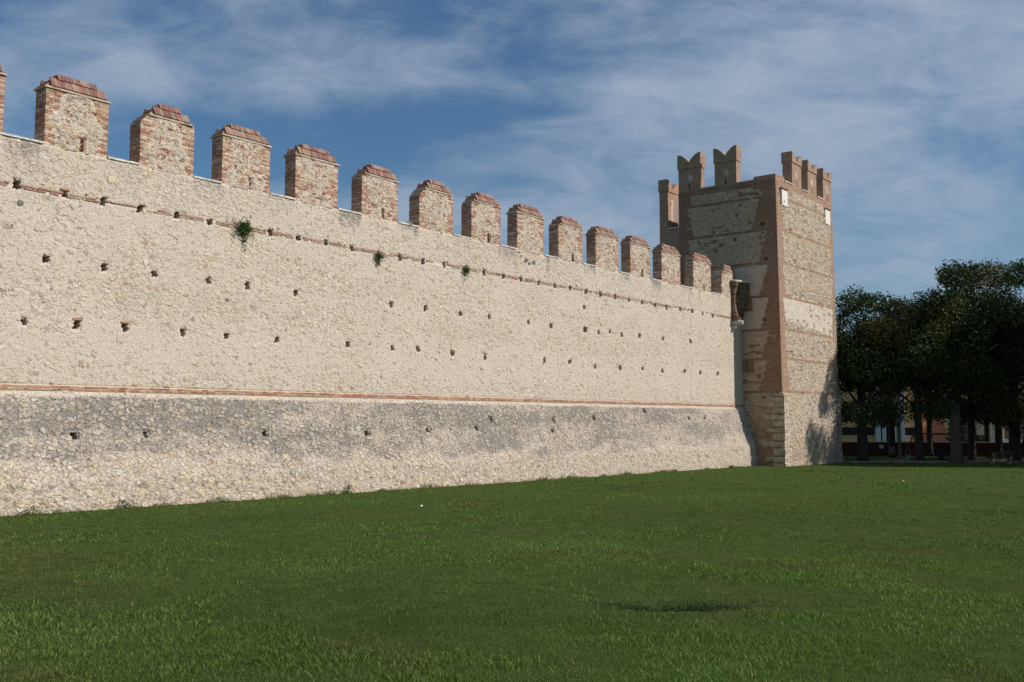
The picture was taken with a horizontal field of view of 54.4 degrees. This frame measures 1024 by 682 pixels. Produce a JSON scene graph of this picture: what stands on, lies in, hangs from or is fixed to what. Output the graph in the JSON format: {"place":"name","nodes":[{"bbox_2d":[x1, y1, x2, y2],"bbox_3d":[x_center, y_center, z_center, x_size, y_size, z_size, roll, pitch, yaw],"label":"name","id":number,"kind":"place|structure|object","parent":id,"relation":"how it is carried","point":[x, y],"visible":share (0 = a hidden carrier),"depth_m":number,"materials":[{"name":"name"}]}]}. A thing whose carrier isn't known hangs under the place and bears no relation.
{"place":"outdoors","nodes":[
{"label":"outdoors","id":0,"kind":"place"},
{"bbox_2d":[0,422,1023,681],"bbox_3d":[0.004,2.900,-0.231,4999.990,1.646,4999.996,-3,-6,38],"label":"ground","id":1,"kind":"structure","parent":0,"point":[776,596],"depth_m":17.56,"materials":[{"name":"green plant"}]},
{"bbox_2d":[17,506,48,515],"bbox_3d":[-13.917,4.916,28.855,0.380,0.290,1.031,-3,-5,31],"label":"weed","id":2,"kind":"object","parent":1,"relation":"on","point":[23,514],"visible":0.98,"depth_m":28.85,"materials":[{"name":"green plant"}]},
{"bbox_2d":[109,499,144,509],"bbox_3d":[-12.153,5.104,31.174,0.372,0.339,1.281,-4,-6,43],"label":"weed","id":3,"kind":"object","parent":1,"relation":"on","point":[129,505],"visible":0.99,"depth_m":31.23,"materials":[{"name":"green plant"}]},
{"bbox_2d":[343,483,354,493],"bbox_3d":[-6.353,5.720,38.670,0.392,0.442,0.927,-3,-6,38],"label":"weed","id":4,"kind":"object","parent":1,"relation":"on","point":[347,491],"visible":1,"depth_m":38.66,"materials":[{"name":"green plant"}]},
{"bbox_2d":[0,64,757,515],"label":"fortress wall","id":5,"kind":"structure","parent":1,"relation":"on","point":[166,338],"depth_m":38.60,"materials":[{"name":"stone"}]},
{"bbox_2d":[232,216,256,249],"bbox_3d":[-9.819,-3.999,36.508,0.422,1.336,1.174,-3,-6,38],"label":"wall plant","id":6,"kind":"object","parent":5,"relation":"attached to","point":[244,227],"depth_m":36.54,"materials":[{"name":"green plant"}]},
{"bbox_2d":[374,250,387,265],"bbox_3d":[-5.532,-3.498,42.030,0.621,0.696,0.388,3,-5,-33],"label":"wall plant","id":7,"kind":"object","parent":5,"relation":"attached to","point":[379,256],"depth_m":41.98,"materials":[{"name":"green plant"}]},
{"bbox_2d":[462,263,472,280],"bbox_3d":[-2.080,-3.237,46.508,0.420,0.872,0.716,-3,-6,38],"label":"wall plant","id":8,"kind":"object","parent":5,"relation":"attached to","point":[466,269],"depth_m":46.47,"materials":[{"name":"green plant"}]},
{"bbox_2d":[575,600,778,611],"bbox_3d":[2.344,3.730,13.994,3.141,0.160,0.863,0,-5,0],"label":"clover patch","id":9,"kind":"object","parent":1,"relation":"on","point":[694,608],"visible":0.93,"depth_m":14.02,"materials":[{"name":"green plant"}]},
{"bbox_2d":[658,145,842,466],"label":"castle tower","id":10,"kind":"structure","parent":1,"relation":"on","point":[768,238],"depth_m":71.40,"materials":[{"name":"stone"}]},
{"bbox_2d":[835,284,913,460],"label":"tree","id":11,"kind":"object","parent":1,"relation":"on","point":[865,364],"visible":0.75,"depth_m":77.73,"materials":[{"name":"green plant"}]},
{"bbox_2d":[839,370,922,441],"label":"ochre building","id":12,"kind":"structure","parent":1,"relation":"on","point":[907,431],"depth_m":112.21,"materials":[{"name":"paint"}]},
{"bbox_2d":[842,427,874,435],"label":"strip window","id":13,"kind":"structure","parent":12,"relation":"in","point":[849,431],"depth_m":113.21,"materials":[{"name":"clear glass"}]},
{"bbox_2d":[905,428,914,436],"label":"strip window","id":14,"kind":"structure","parent":12,"relation":"in","point":[908,431],"depth_m":111.74,"materials":[{"name":"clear glass"}]},
{"bbox_2d":[879,445,883,458],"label":"notice board","id":15,"kind":"object","parent":1,"relation":"on","point":[881,446],"visible":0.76,"depth_m":86.78,"materials":[{"name":"metal"}]},
{"bbox_2d":[841,290,935,457],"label":"tree","id":16,"kind":"object","parent":1,"relation":"on","point":[891,435],"visible":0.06,"depth_m":90.58,"materials":[{"name":"green plant"}]},
{"bbox_2d":[890,447,894,458],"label":"notice board","id":17,"kind":"object","parent":1,"relation":"on","point":[892,450],"visible":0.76,"depth_m":86.44,"materials":[{"name":"metal"}]},
{"bbox_2d":[894,400,906,462],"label":"monument","id":18,"kind":"object","parent":1,"relation":"on","point":[900,459],"visible":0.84,"depth_m":76.27,"materials":[{"name":"stone"}]},
{"bbox_2d":[905,449,925,459],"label":"park bench","id":19,"kind":"object","parent":1,"relation":"on","point":[909,454],"visible":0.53,"depth_m":84.91,"materials":[{"name":"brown wood"}]},
{"bbox_2d":[863,296,972,460],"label":"tree","id":20,"kind":"object","parent":1,"relation":"on","point":[927,358],"visible":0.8,"depth_m":76.92,"materials":[{"name":"green plant"}]},
{"bbox_2d":[887,305,975,456],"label":"tree","id":21,"kind":"object","parent":1,"relation":"on","point":[929,438],"visible":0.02,"depth_m":93.89,"materials":[{"name":"green plant"}]},
{"bbox_2d":[842,441,1022,457],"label":"park wall","id":22,"kind":"structure","parent":1,"relation":"on","point":[983,449],"depth_m":94.09,"materials":[{"name":"red brick"}]},
{"bbox_2d":[922,390,945,441],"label":"pink building","id":23,"kind":"structure","parent":1,"relation":"on","point":[939,428],"depth_m":114.21,"materials":[{"name":"paint"}]},
{"bbox_2d":[849,461,1023,461],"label":"kerb","id":24,"kind":"structure","parent":1,"relation":"on","point":[932,461],"depth_m":77.82,"materials":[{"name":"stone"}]},
{"bbox_2d":[924,451,949,459],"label":"seesaw","id":25,"kind":"object","parent":1,"relation":"on","point":[940,457],"visible":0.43,"depth_m":84.04,"materials":[{"name":"blue paint"}]},
{"bbox_2d":[903,433,973,460],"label":"swing frame","id":26,"kind":"object","parent":1,"relation":"on","point":[940,443],"visible":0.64,"depth_m":82.07,"materials":[{"name":"red paint"}]},
{"bbox_2d":[895,258,1023,462],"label":"tree","id":27,"kind":"object","parent":1,"relation":"on","point":[953,312],"visible":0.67,"depth_m":77.70,"materials":[{"name":"green plant"}]},
{"bbox_2d":[945,425,983,441],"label":"bush","id":28,"kind":"object","parent":1,"relation":"on","point":[964,433],"visible":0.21,"depth_m":119.67,"materials":[{"name":"green plant"}]},
{"bbox_2d":[920,257,1023,459],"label":"tree","id":29,"kind":"object","parent":1,"relation":"on","point":[971,430],"visible":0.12,"depth_m":84.00,"materials":[{"name":"green plant"}]},
{"bbox_2d":[949,393,1003,441],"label":"cream building","id":30,"kind":"structure","parent":1,"relation":"on","point":[993,434],"depth_m":136.24,"materials":[{"name":"paint"}]},
{"bbox_2d":[976,423,983,436],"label":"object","id":31,"kind":"object","parent":1,"relation":"on","point":[980,431],"visible":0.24,"depth_m":115.44,"materials":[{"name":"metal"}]},
{"bbox_2d":[937,292,1023,441],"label":"tree","id":32,"kind":"object","parent":1,"relation":"on","point":[987,433],"visible":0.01,"depth_m":95.45,"materials":[{"name":"green plant"}]},
{"bbox_2d":[949,258,1023,453],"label":"tree","id":33,"kind":"object","parent":1,"relation":"on","point":[998,441],"visible":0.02,"depth_m":89.28,"materials":[{"name":"green plant"}]},
{"bbox_2d":[957,257,1023,460],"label":"tree","id":34,"kind":"object","parent":1,"relation":"on","point":[1010,303],"visible":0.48,"depth_m":80.06,"materials":[{"name":"green plant"}]},
{"bbox_2d":[986,452,1013,462],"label":"park bench","id":35,"kind":"object","parent":1,"relation":"on","point":[1009,457],"visible":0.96,"depth_m":76.78,"materials":[{"name":"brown wood"}]},
{"bbox_2d":[997,311,1023,435],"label":"tree","id":36,"kind":"object","parent":1,"relation":"on","point":[1020,371],"visible":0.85,"depth_m":77.83,"materials":[{"name":"green plant"}]},
{"bbox_2d":[1003,367,1023,440],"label":"brown pink building","id":37,"kind":"structure","parent":1,"relation":"on","point":[1006,434],"depth_m":112.25,"materials":[{"name":"tile"}]},
{"bbox_2d":[0,0,1023,420],"label":"sky","id":38,"kind":"structure","parent":0,"point":[578,110],"materials":[{"name":"blue"}]}
]}

